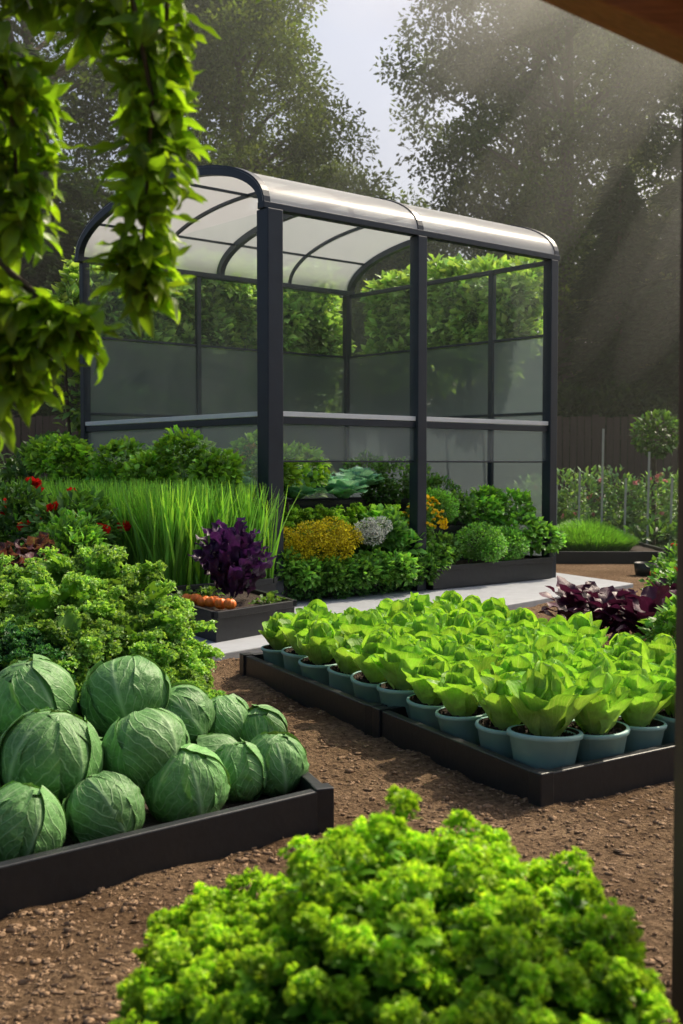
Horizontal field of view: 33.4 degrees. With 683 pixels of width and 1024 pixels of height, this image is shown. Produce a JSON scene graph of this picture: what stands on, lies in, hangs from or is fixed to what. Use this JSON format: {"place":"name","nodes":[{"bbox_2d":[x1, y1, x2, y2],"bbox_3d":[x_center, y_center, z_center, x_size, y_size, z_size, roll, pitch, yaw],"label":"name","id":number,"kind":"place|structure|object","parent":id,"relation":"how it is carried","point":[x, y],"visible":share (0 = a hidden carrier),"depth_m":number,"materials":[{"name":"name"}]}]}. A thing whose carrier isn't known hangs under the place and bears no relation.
{"place":"outdoors","nodes":[
{"label":"outdoors","id":0,"kind":"place"},
{"bbox_2d":[45,247,542,439],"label":"climbing bean plants","id":1,"kind":"object","parent":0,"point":[457,312],"visible":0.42,"depth_m":14.16,"materials":[{"name":"green plant"}]},
{"bbox_2d":[0,538,673,1023],"bbox_3d":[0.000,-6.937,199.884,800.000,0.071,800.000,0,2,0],"label":"ground","id":2,"kind":"structure","parent":0,"point":[390,752],"depth_m":3.89,"materials":[{"name":"soil"}]},
{"bbox_2d":[0,531,63,569],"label":"red lettuce plants","id":3,"kind":"object","parent":2,"relation":"on","point":[31,546],"visible":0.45,"depth_m":8.40,"materials":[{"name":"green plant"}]},
{"bbox_2d":[0,430,76,490],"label":"green bush","id":4,"kind":"object","parent":2,"relation":"on","point":[9,473],"visible":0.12,"depth_m":13.12,"materials":[{"name":"green plant"}]},
{"bbox_2d":[0,41,89,482],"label":"conifer tree","id":5,"kind":"object","parent":2,"relation":"on","point":[44,273],"visible":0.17,"depth_m":25.95,"materials":[{"name":"green plant"}]},
{"bbox_2d":[15,507,111,563],"bbox_3d":[-2.186,0.446,8.912,0.822,0.976,0.894,0,2,0],"label":"parsley bush","id":6,"kind":"object","parent":2,"relation":"on","point":[79,534],"visible":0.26,"depth_m":8.85,"materials":[{"name":"green plant"}]},
{"bbox_2d":[0,0,237,414],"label":"broadleaf tree","id":7,"kind":"object","parent":2,"relation":"on","point":[95,89],"visible":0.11,"depth_m":29.29,"materials":[{"name":"green plant"}]},
{"bbox_2d":[0,0,275,451],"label":"overhanging tree","id":8,"kind":"object","parent":2,"relation":"on","point":[155,105],"visible":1,"depth_m":2.16,"materials":[{"name":"green plant"}]},
{"bbox_2d":[16,0,297,232],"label":"broadleaf tree","id":9,"kind":"object","parent":2,"relation":"on","point":[77,152],"visible":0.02,"depth_m":36.44,"materials":[{"name":"green plant"}]},
{"bbox_2d":[0,772,333,919],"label":"raised bed","id":10,"kind":"object","parent":2,"relation":"on","point":[70,869],"visible":0.3,"depth_m":3.65,"materials":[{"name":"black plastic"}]},
{"bbox_2d":[0,781,66,861],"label":"cabbage","id":11,"kind":"object","parent":10,"relation":"on","point":[33,818],"visible":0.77,"depth_m":3.47,"materials":[{"name":"green plant"}]},
{"bbox_2d":[0,622,76,679],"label":"dark kale plants","id":12,"kind":"object","parent":10,"relation":"on","point":[15,638],"visible":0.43,"depth_m":4.69,"materials":[{"name":"green plant"}]},
{"bbox_2d":[0,654,78,736],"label":"cabbage","id":13,"kind":"object","parent":10,"relation":"on","point":[37,681],"visible":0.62,"depth_m":4.32,"materials":[{"name":"green plant"}]},
{"bbox_2d":[0,706,103,804],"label":"cabbage","id":14,"kind":"object","parent":10,"relation":"on","point":[59,754],"visible":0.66,"depth_m":3.78,"materials":[{"name":"green plant"}]},
{"bbox_2d":[62,770,144,843],"bbox_3d":[-0.779,0.981,3.744,0.264,0.270,0.264,0,2,0],"label":"cabbage","id":15,"kind":"object","parent":10,"relation":"on","point":[103,804],"visible":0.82,"depth_m":3.65,"materials":[{"name":"green plant"}]},
{"bbox_2d":[0,544,226,736],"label":"curly kale plants","id":16,"kind":"object","parent":10,"relation":"on","point":[88,610],"visible":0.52,"depth_m":5.11,"materials":[{"name":"green plant"}]},
{"bbox_2d":[79,654,171,737],"bbox_3d":[-0.856,0.747,4.534,0.364,0.356,0.361,0,2,0],"label":"cabbage","id":17,"kind":"object","parent":10,"relation":"on","point":[113,691],"visible":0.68,"depth_m":4.40,"materials":[{"name":"green plant"}]},
{"bbox_2d":[101,707,189,793],"bbox_3d":[-0.698,0.852,4.065,0.323,0.307,0.327,0,2,0],"label":"cabbage","id":18,"kind":"object","parent":10,"relation":"on","point":[141,747],"visible":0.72,"depth_m":3.94,"materials":[{"name":"green plant"}]},
{"bbox_2d":[143,743,230,822],"bbox_3d":[-0.550,0.970,4.029,0.312,0.303,0.305,0,2,0],"label":"cabbage","id":19,"kind":"object","parent":10,"relation":"on","point":[191,780],"visible":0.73,"depth_m":3.92,"materials":[{"name":"green plant"}]},
{"bbox_2d":[164,682,215,743],"bbox_3d":[-0.653,0.827,4.590,0.288,0.276,0.294,0,2,0],"label":"cabbage","id":20,"kind":"object","parent":10,"relation":"on","point":[190,706],"visible":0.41,"depth_m":4.50,"materials":[{"name":"green plant"}]},
{"bbox_2d":[193,733,236,751],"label":"cabbage","id":21,"kind":"object","parent":10,"relation":"on","point":[213,742],"visible":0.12,"depth_m":4.40,"materials":[{"name":"green plant"}]},
{"bbox_2d":[208,694,249,741],"bbox_3d":[-0.489,0.862,4.718,0.235,0.216,0.236,0,2,0],"label":"cabbage","id":22,"kind":"object","parent":10,"relation":"on","point":[231,711],"visible":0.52,"depth_m":4.63,"materials":[{"name":"green plant"}]},
{"bbox_2d":[214,738,267,801],"bbox_3d":[-0.386,0.965,4.245,0.242,0.236,0.243,0,2,0],"label":"cabbage","id":23,"kind":"object","parent":10,"relation":"on","point":[243,762],"visible":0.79,"depth_m":4.16,"materials":[{"name":"green plant"}]},
{"bbox_2d":[239,704,287,741],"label":"cabbage","id":24,"kind":"object","parent":10,"relation":"on","point":[260,719],"visible":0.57,"depth_m":4.64,"materials":[{"name":"green plant"}]},
{"bbox_2d":[250,731,308,796],"bbox_3d":[-0.249,0.957,4.321,0.255,0.243,0.256,0,2,0],"label":"cabbage","id":25,"kind":"object","parent":10,"relation":"on","point":[284,754],"visible":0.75,"depth_m":4.24,"materials":[{"name":"green plant"}]},
{"bbox_2d":[60,0,401,350],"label":"broadleaf tree","id":26,"kind":"object","parent":2,"relation":"on","point":[259,19],"visible":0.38,"depth_m":32.18,"materials":[{"name":"green plant"}]},
{"bbox_2d":[239,652,387,735],"bbox_3d":[0.501,0.962,6.794,2.066,0.158,1.726,-2,3,-35],"label":"raised bed","id":27,"kind":"object","parent":2,"relation":"on","point":[354,711],"visible":0.21,"depth_m":6.16,"materials":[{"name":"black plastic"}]},
{"bbox_2d":[258,612,291,667],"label":"potted lettuce","id":28,"kind":"object","parent":27,"relation":"on","point":[271,633],"visible":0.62,"depth_m":6.90,"materials":[{"name":"green plant"}]},
{"bbox_2d":[278,610,319,674],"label":"potted lettuce","id":29,"kind":"object","parent":27,"relation":"on","point":[300,622],"visible":0.59,"depth_m":6.62,"materials":[{"name":"green plant"}]},
{"bbox_2d":[285,599,342,621],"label":"potted lettuce","id":30,"kind":"object","parent":27,"relation":"on","point":[318,607],"visible":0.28,"depth_m":7.10,"materials":[{"name":"green plant"}]},
{"bbox_2d":[296,618,340,685],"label":"potted lettuce","id":31,"kind":"object","parent":27,"relation":"on","point":[313,644],"visible":0.91,"depth_m":6.35,"materials":[{"name":"green plant"}]},
{"bbox_2d":[327,633,362,695],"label":"potted lettuce","id":32,"kind":"object","parent":27,"relation":"on","point":[343,669],"visible":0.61,"depth_m":6.11,"materials":[{"name":"green plant"}]},
{"bbox_2d":[339,610,394,638],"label":"potted lettuce","id":33,"kind":"object","parent":27,"relation":"on","point":[364,623],"visible":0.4,"depth_m":6.55,"materials":[{"name":"green plant"}]},
{"bbox_2d":[345,630,392,703],"bbox_3d":[0.159,0.810,5.865,0.339,0.410,0.306,2,3,40],"label":"potted lettuce","id":34,"kind":"object","parent":27,"relation":"on","point":[368,678],"visible":0.72,"depth_m":5.79,"materials":[{"name":"green plant"}]},
{"bbox_2d":[368,635,429,718],"bbox_3d":[0.306,0.812,5.622,0.331,0.406,0.291,2,3,35],"label":"potted lettuce","id":35,"kind":"object","parent":27,"relation":"on","point":[396,689],"visible":0.77,"depth_m":5.55,"materials":[{"name":"green plant"}]},
{"bbox_2d":[381,599,420,619],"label":"potted lettuce","id":36,"kind":"object","parent":27,"relation":"on","point":[398,605],"visible":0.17,"depth_m":7.11,"materials":[{"name":"green plant"}]},
{"bbox_2d":[393,613,446,640],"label":"potted lettuce","id":37,"kind":"object","parent":27,"relation":"on","point":[421,625],"visible":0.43,"depth_m":6.41,"materials":[{"name":"green plant"}]},
{"bbox_2d":[421,625,478,645],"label":"potted lettuce","id":38,"kind":"object","parent":27,"relation":"on","point":[461,638],"visible":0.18,"depth_m":6.18,"materials":[{"name":"green plant"}]},
{"bbox_2d":[419,633,482,661],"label":"potted lettuce","id":39,"kind":"object","parent":27,"relation":"on","point":[445,646],"visible":0.31,"depth_m":5.76,"materials":[{"name":"green plant"}]},
{"bbox_2d":[435,607,480,634],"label":"potted lettuce","id":40,"kind":"object","parent":27,"relation":"on","point":[463,619],"visible":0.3,"depth_m":6.56,"materials":[{"name":"green plant"}]},
{"bbox_2d":[462,620,510,644],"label":"potted lettuce","id":41,"kind":"object","parent":27,"relation":"on","point":[483,629],"visible":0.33,"depth_m":6.32,"materials":[{"name":"green plant"}]},
{"bbox_2d":[494,626,533,654],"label":"potted lettuce","id":42,"kind":"object","parent":27,"relation":"on","point":[520,634],"visible":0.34,"depth_m":6.04,"materials":[{"name":"green plant"}]},
{"bbox_2d":[507,607,547,628],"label":"potted lettuce","id":43,"kind":"object","parent":27,"relation":"on","point":[519,614],"visible":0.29,"depth_m":6.92,"materials":[{"name":"green plant"}]},
{"bbox_2d":[532,614,578,645],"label":"potted lettuce","id":44,"kind":"object","parent":27,"relation":"on","point":[560,628],"visible":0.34,"depth_m":6.18,"materials":[{"name":"green plant"}]},
{"bbox_2d":[567,611,608,645],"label":"potted lettuce","id":45,"kind":"object","parent":27,"relation":"on","point":[584,624],"visible":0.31,"depth_m":6.37,"materials":[{"name":"green plant"}]},
{"bbox_2d":[0,604,673,1023],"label":"soil clods","id":46,"kind":"object","parent":2,"relation":"on","point":[132,956],"visible":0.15,"depth_m":3.48,"materials":[{"name":"brown soil"}]},
{"bbox_2d":[266,136,409,358],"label":"broadleaf tree","id":47,"kind":"object","parent":2,"relation":"on","point":[340,168],"visible":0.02,"depth_m":40.47,"materials":[{"name":"green plant"}]},
{"bbox_2d":[0,414,677,512],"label":"wooden fence","id":48,"kind":"object","parent":2,"relation":"on","point":[580,449],"visible":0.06,"depth_m":24.45,"materials":[{"name":"brown wood"}]},
{"bbox_2d":[33,380,678,498],"bbox_3d":[0.033,-1.223,26.190,29.935,3.897,3.566,0,2,0],"label":"hedge","id":49,"kind":"object","parent":2,"relation":"on","point":[598,407],"visible":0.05,"depth_m":25.49,"materials":[{"name":"green plant"}]},
{"bbox_2d":[107,784,678,1023],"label":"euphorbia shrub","id":50,"kind":"object","parent":2,"relation":"on","point":[366,923],"visible":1,"depth_m":1.80,"materials":[{"name":"green plant"}]},
{"bbox_2d":[344,0,679,332],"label":"broadleaf tree","id":51,"kind":"object","parent":2,"relation":"on","point":[487,160],"visible":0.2,"depth_m":37.19,"materials":[{"name":"green plant"}]},
{"bbox_2d":[372,706,674,806],"bbox_3d":[1.192,1.019,5.408,2.007,0.158,1.330,-2,3,-35],"label":"raised bed","id":52,"kind":"object","parent":2,"relation":"on","point":[397,726],"visible":0.33,"depth_m":4.62,"materials":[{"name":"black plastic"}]},
{"bbox_2d":[401,654,449,730],"bbox_3d":[0.417,0.849,5.401,0.264,0.362,0.303,-1,2,-12],"label":"potted lettuce","id":53,"kind":"object","parent":52,"relation":"on","point":[424,702],"visible":0.8,"depth_m":5.31,"materials":[{"name":"green plant"}]},
{"bbox_2d":[426,661,486,744],"bbox_3d":[0.524,0.850,5.129,0.279,0.377,0.316,-1,2,-15],"label":"potted lettuce","id":54,"kind":"object","parent":52,"relation":"on","point":[460,713],"visible":0.92,"depth_m":5.03,"materials":[{"name":"green plant"}]},
{"bbox_2d":[448,644,503,705],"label":"potted lettuce","id":55,"kind":"object","parent":52,"relation":"on","point":[474,657],"visible":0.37,"depth_m":5.50,"materials":[{"name":"green plant"}]},
{"bbox_2d":[471,671,522,759],"bbox_3d":[0.705,0.859,4.842,0.300,0.374,0.338,1,5,-8],"label":"potted lettuce","id":56,"kind":"object","parent":52,"relation":"on","point":[497,721],"visible":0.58,"depth_m":4.77,"materials":[{"name":"green plant"}]},
{"bbox_2d":[481,653,534,677],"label":"potted lettuce","id":57,"kind":"object","parent":52,"relation":"on","point":[518,663],"visible":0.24,"depth_m":5.19,"materials":[{"name":"green plant"}]},
{"bbox_2d":[505,660,602,769],"bbox_3d":[0.858,0.831,4.609,0.387,0.462,0.343,0,2,9],"label":"potted lettuce","id":58,"kind":"object","parent":52,"relation":"on","point":[547,706],"visible":1,"depth_m":4.52,"materials":[{"name":"green plant"}]},
{"bbox_2d":[528,641,581,667],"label":"potted lettuce","id":59,"kind":"object","parent":52,"relation":"on","point":[556,650],"visible":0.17,"depth_m":5.41,"materials":[{"name":"green plant"}]},
{"bbox_2d":[568,639,613,667],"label":"potted lettuce","id":60,"kind":"object","parent":52,"relation":"on","point":[586,648],"visible":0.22,"depth_m":5.55,"materials":[{"name":"green plant"}]},
{"bbox_2d":[565,651,627,680],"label":"potted lettuce","id":61,"kind":"object","parent":52,"relation":"on","point":[592,662],"visible":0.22,"depth_m":5.14,"materials":[{"name":"green plant"}]},
{"bbox_2d":[564,665,633,763],"bbox_3d":[1.056,0.842,4.720,0.303,0.427,0.344,-1,2,-16],"label":"potted lettuce","id":62,"kind":"object","parent":52,"relation":"on","point":[606,733],"visible":0.83,"depth_m":4.63,"materials":[{"name":"green plant"}]},
{"bbox_2d":[597,635,654,668],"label":"potted lettuce","id":63,"kind":"object","parent":52,"relation":"on","point":[634,643],"visible":0.23,"depth_m":5.64,"materials":[{"name":"green plant"}]},
{"bbox_2d":[613,650,656,675],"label":"potted lettuce","id":64,"kind":"object","parent":52,"relation":"on","point":[627,662],"visible":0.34,"depth_m":5.29,"materials":[{"name":"green plant"}]},
{"bbox_2d":[617,668,673,752],"bbox_3d":[1.283,0.857,4.896,0.272,0.382,0.311,2,3,33],"label":"potted lettuce","id":65,"kind":"object","parent":52,"relation":"on","point":[648,703],"visible":0.84,"depth_m":4.81,"materials":[{"name":"green plant"}]},
{"bbox_2d":[645,633,675,663],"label":"potted lettuce","id":66,"kind":"object","parent":52,"relation":"on","point":[662,645],"visible":0.3,"depth_m":5.84,"materials":[{"name":"green plant"}]},
{"bbox_2d":[653,663,675,744],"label":"potted lettuce","id":67,"kind":"object","parent":52,"relation":"on","point":[667,714],"visible":0.4,"depth_m":4.96,"materials":[{"name":"green plant"}]},
{"bbox_2d":[378,0,682,466],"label":"broadleaf tree","id":68,"kind":"object","parent":2,"relation":"on","point":[536,18],"visible":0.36,"depth_m":33.62,"materials":[{"name":"green plant"}]},
{"bbox_2d":[536,575,675,640],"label":"purple lettuce plants","id":69,"kind":"object","parent":2,"relation":"on","point":[604,604],"visible":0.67,"depth_m":7.87,"materials":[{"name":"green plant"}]},
{"bbox_2d":[538,31,682,402],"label":"broadleaf tree","id":70,"kind":"object","parent":2,"relation":"on","point":[629,56],"visible":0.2,"depth_m":32.20,"materials":[{"name":"green plant"}]},
{"bbox_2d":[556,542,665,563],"bbox_3d":[3.500,0.570,15.937,1.870,0.188,1.870,0,2,0],"label":"raised bed","id":71,"kind":"object","parent":2,"relation":"on","point":[641,552],"visible":0.27,"depth_m":15.02,"materials":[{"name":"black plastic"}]},
{"bbox_2d":[556,517,638,550],"bbox_3d":[3.385,0.291,15.916,1.572,0.467,1.595,0,2,0],"label":"grass clump","id":72,"kind":"object","parent":71,"relation":"on","point":[585,536],"visible":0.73,"depth_m":15.46,"materials":[{"name":"green plant"}]},
{"bbox_2d":[541,0,682,1023],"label":"wooden pergola","id":73,"kind":"object","parent":2,"relation":"on","point":[655,25],"visible":1,"depth_m":2.06,"materials":[{"name":"brown wood"}]},
{"bbox_2d":[556,429,677,543],"bbox_3d":[5.403,-0.358,18.558,5.358,1.912,2.543,0,2,0],"label":"tomato trellis","id":74,"kind":"object","parent":2,"relation":"on","point":[637,505],"visible":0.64,"depth_m":17.95,"materials":[{"name":"green plant"}]},
{"bbox_2d":[557,503,676,547],"bbox_3d":[5.960,0.241,19.933,7.164,0.790,7.320,0,2,0],"label":"vegetable patch","id":75,"kind":"object","parent":2,"relation":"on","point":[664,531],"visible":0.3,"depth_m":17.52,"materials":[{"name":"green plant"}]},
{"bbox_2d":[557,163,678,510],"bbox_3d":[6.851,-3.957,28.483,4.754,9.297,4.980,2,3,33],"label":"conifer tree","id":76,"kind":"object","parent":2,"relation":"on","point":[609,274],"visible":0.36,"depth_m":27.93,"materials":[{"name":"green plant"}]},
{"bbox_2d":[604,99,682,482],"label":"conifer tree","id":77,"kind":"object","parent":2,"relation":"on","point":[663,295],"visible":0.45,"depth_m":26.62,"materials":[{"name":"green plant"}]},
{"bbox_2d":[629,408,677,544],"bbox_3d":[5.139,-0.577,18.572,0.970,2.224,0.816,2,3,38],"label":"tree","id":78,"kind":"object","parent":2,"relation":"on","point":[664,449],"visible":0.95,"depth_m":18.47,"materials":[{"name":"green plant"}]},
{"bbox_2d":[632,592,675,643],"bbox_3d":[2.139,0.756,7.034,0.542,0.513,0.679,-1,3,-22],"label":"green bush","id":79,"kind":"object","parent":2,"relation":"on","point":[668,618],"visible":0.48,"depth_m":7.03,"materials":[{"name":"green plant"}]},
{"bbox_2d":[638,542,676,588],"bbox_3d":[3.067,0.559,10.054,0.787,0.657,0.899,2,3,35],"label":"flower bush","id":80,"kind":"object","parent":2,"relation":"on","point":[661,565],"visible":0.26,"depth_m":10.07,"materials":[{"name":"green plant"}]},
{"bbox_2d":[0,0,681,342],"label":"sky","id":81,"kind":"structure","parent":0,"point":[351,33],"materials":[{"name":"white"}]},
{"bbox_2d":[354,516,392,545],"bbox_3d":[0.305,0.180,10.967,0.466,0.296,0.283,-2,3,-43],"label":"white flower cluster","id":82,"kind":"object","parent":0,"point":[373,529],"visible":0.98,"depth_m":10.93,"materials":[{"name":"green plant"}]},
{"bbox_2d":[186,573,632,660],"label":"paving slab","id":83,"kind":"structure","parent":0,"point":[518,594],"depth_m":10.88,"materials":[{"name":"concrete"}]},
{"bbox_2d":[0,476,76,551],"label":"poppy plant","id":84,"kind":"object","parent":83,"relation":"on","point":[23,498],"visible":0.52,"depth_m":9.74,"materials":[{"name":"green plant"}]},
{"bbox_2d":[17,484,131,558],"bbox_3d":[-2.250,0.329,9.595,0.957,1.153,0.893,0,2,0],"label":"poppy plant","id":85,"kind":"object","parent":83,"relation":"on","point":[106,518],"visible":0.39,"depth_m":9.45,"materials":[{"name":"green plant"}]},
{"bbox_2d":[19,425,330,563],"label":"celery plants","id":86,"kind":"object","parent":83,"relation":"on","point":[174,456],"visible":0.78,"depth_m":11.04,"materials":[{"name":"green plant"}]},
{"bbox_2d":[140,577,277,593],"bbox_3d":[-2.013,0.673,10.873,1.060,0.270,3.289,-2,3,-40],"label":"planter box","id":87,"kind":"object","parent":83,"relation":"on","point":[268,584],"visible":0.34,"depth_m":9.83,"materials":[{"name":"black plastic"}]},
{"bbox_2d":[0,475,300,589],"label":"chive plants","id":88,"kind":"object","parent":87,"relation":"on","point":[166,523],"visible":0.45,"depth_m":9.53,"materials":[{"name":"green plant"}]},
{"bbox_2d":[167,586,296,642],"bbox_3d":[-0.874,0.779,8.914,0.919,0.220,1.545,-1,3,-29],"label":"planter box","id":89,"kind":"object","parent":83,"relation":"on","point":[243,618],"visible":0.53,"depth_m":8.32,"materials":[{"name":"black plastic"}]},
{"bbox_2d":[171,585,285,603],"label":"spinach plants","id":90,"kind":"object","parent":89,"relation":"on","point":[209,589],"visible":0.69,"depth_m":8.97,"materials":[{"name":"green plant"}]},
{"bbox_2d":[188,517,276,597],"bbox_3d":[-0.853,0.359,8.890,0.709,0.636,0.797,0,2,0],"label":"purple kale plant","id":91,"kind":"object","parent":89,"relation":"on","point":[226,557],"visible":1,"depth_m":8.82,"materials":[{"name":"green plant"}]},
{"bbox_2d":[74,165,559,595],"bbox_3d":[-0.269,-1.332,12.716,4.069,4.135,3.604,-2,3,-40],"label":"greenhouse","id":92,"kind":"object","parent":83,"relation":"on","point":[467,416],"visible":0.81,"depth_m":13.11,"materials":[{"name":"metal"}]},
{"bbox_2d":[284,564,404,599],"bbox_3d":[-0.116,0.663,11.057,1.655,0.265,0.460,-2,3,-40],"label":"planter box","id":93,"kind":"object","parent":83,"relation":"on","point":[289,590],"visible":0.02,"depth_m":10.78,"materials":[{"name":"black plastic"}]},
{"bbox_2d":[274,540,454,592],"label":"basil plants","id":94,"kind":"object","parent":93,"relation":"in","point":[384,561],"visible":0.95,"depth_m":10.73,"materials":[{"name":"green plant"}]},
{"bbox_2d":[284,516,364,561],"bbox_3d":[-0.218,0.259,10.547,1.042,0.446,0.493,-2,3,-33],"label":"yellow flower cluster","id":95,"kind":"object","parent":94,"relation":"on","point":[346,544],"visible":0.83,"depth_m":10.51,"materials":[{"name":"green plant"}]},
{"bbox_2d":[360,503,432,566],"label":"chard plants","id":96,"kind":"object","parent":93,"relation":"in","point":[396,539],"visible":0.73,"depth_m":11.25,"materials":[{"name":"green plant"}]},
{"bbox_2d":[282,569,414,600],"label":"oregano plants","id":97,"kind":"object","parent":83,"relation":"on","point":[298,592],"visible":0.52,"depth_m":10.69,"materials":[{"name":"green plant"}]},
{"bbox_2d":[253,496,487,524],"bbox_3d":[0.060,0.297,12.410,3.689,0.885,0.800,-2,3,-40],"label":"planter box","id":98,"kind":"object","parent":83,"relation":"on","point":[302,503],"visible":0.09,"depth_m":12.08,"materials":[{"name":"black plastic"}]},
{"bbox_2d":[232,467,384,499],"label":"open cabbage plants","id":99,"kind":"object","parent":98,"relation":"in","point":[349,482],"visible":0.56,"depth_m":11.54,"materials":[{"name":"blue plant"}]},
{"bbox_2d":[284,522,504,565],"bbox_3d":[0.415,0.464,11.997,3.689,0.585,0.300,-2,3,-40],"label":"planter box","id":100,"kind":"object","parent":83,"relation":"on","point":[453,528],"visible":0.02,"depth_m":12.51,"materials":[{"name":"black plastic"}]},
{"bbox_2d":[257,502,405,536],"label":"curly lettuce plants","id":101,"kind":"object","parent":100,"relation":"in","point":[297,515],"visible":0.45,"depth_m":11.09,"materials":[{"name":"green plant"}]},
{"bbox_2d":[408,555,553,589],"bbox_3d":[1.425,0.629,12.230,1.894,0.235,0.660,-2,3,-40],"label":"planter box","id":102,"kind":"object","parent":83,"relation":"on","point":[462,572],"visible":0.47,"depth_m":11.99,"materials":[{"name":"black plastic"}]},
{"bbox_2d":[339,450,480,564],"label":"parsley plants","id":103,"kind":"object","parent":102,"relation":"in","point":[388,491],"visible":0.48,"depth_m":12.25,"materials":[{"name":"green plant"}]},
{"bbox_2d":[426,486,529,562],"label":"boxwood balls","id":104,"kind":"object","parent":102,"relation":"on","point":[494,536],"visible":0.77,"depth_m":12.03,"materials":[{"name":"green plant"}]},
{"bbox_2d":[460,484,566,556],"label":"mint plants","id":105,"kind":"object","parent":102,"relation":"in","point":[497,511],"visible":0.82,"depth_m":12.60,"materials":[{"name":"green plant"}]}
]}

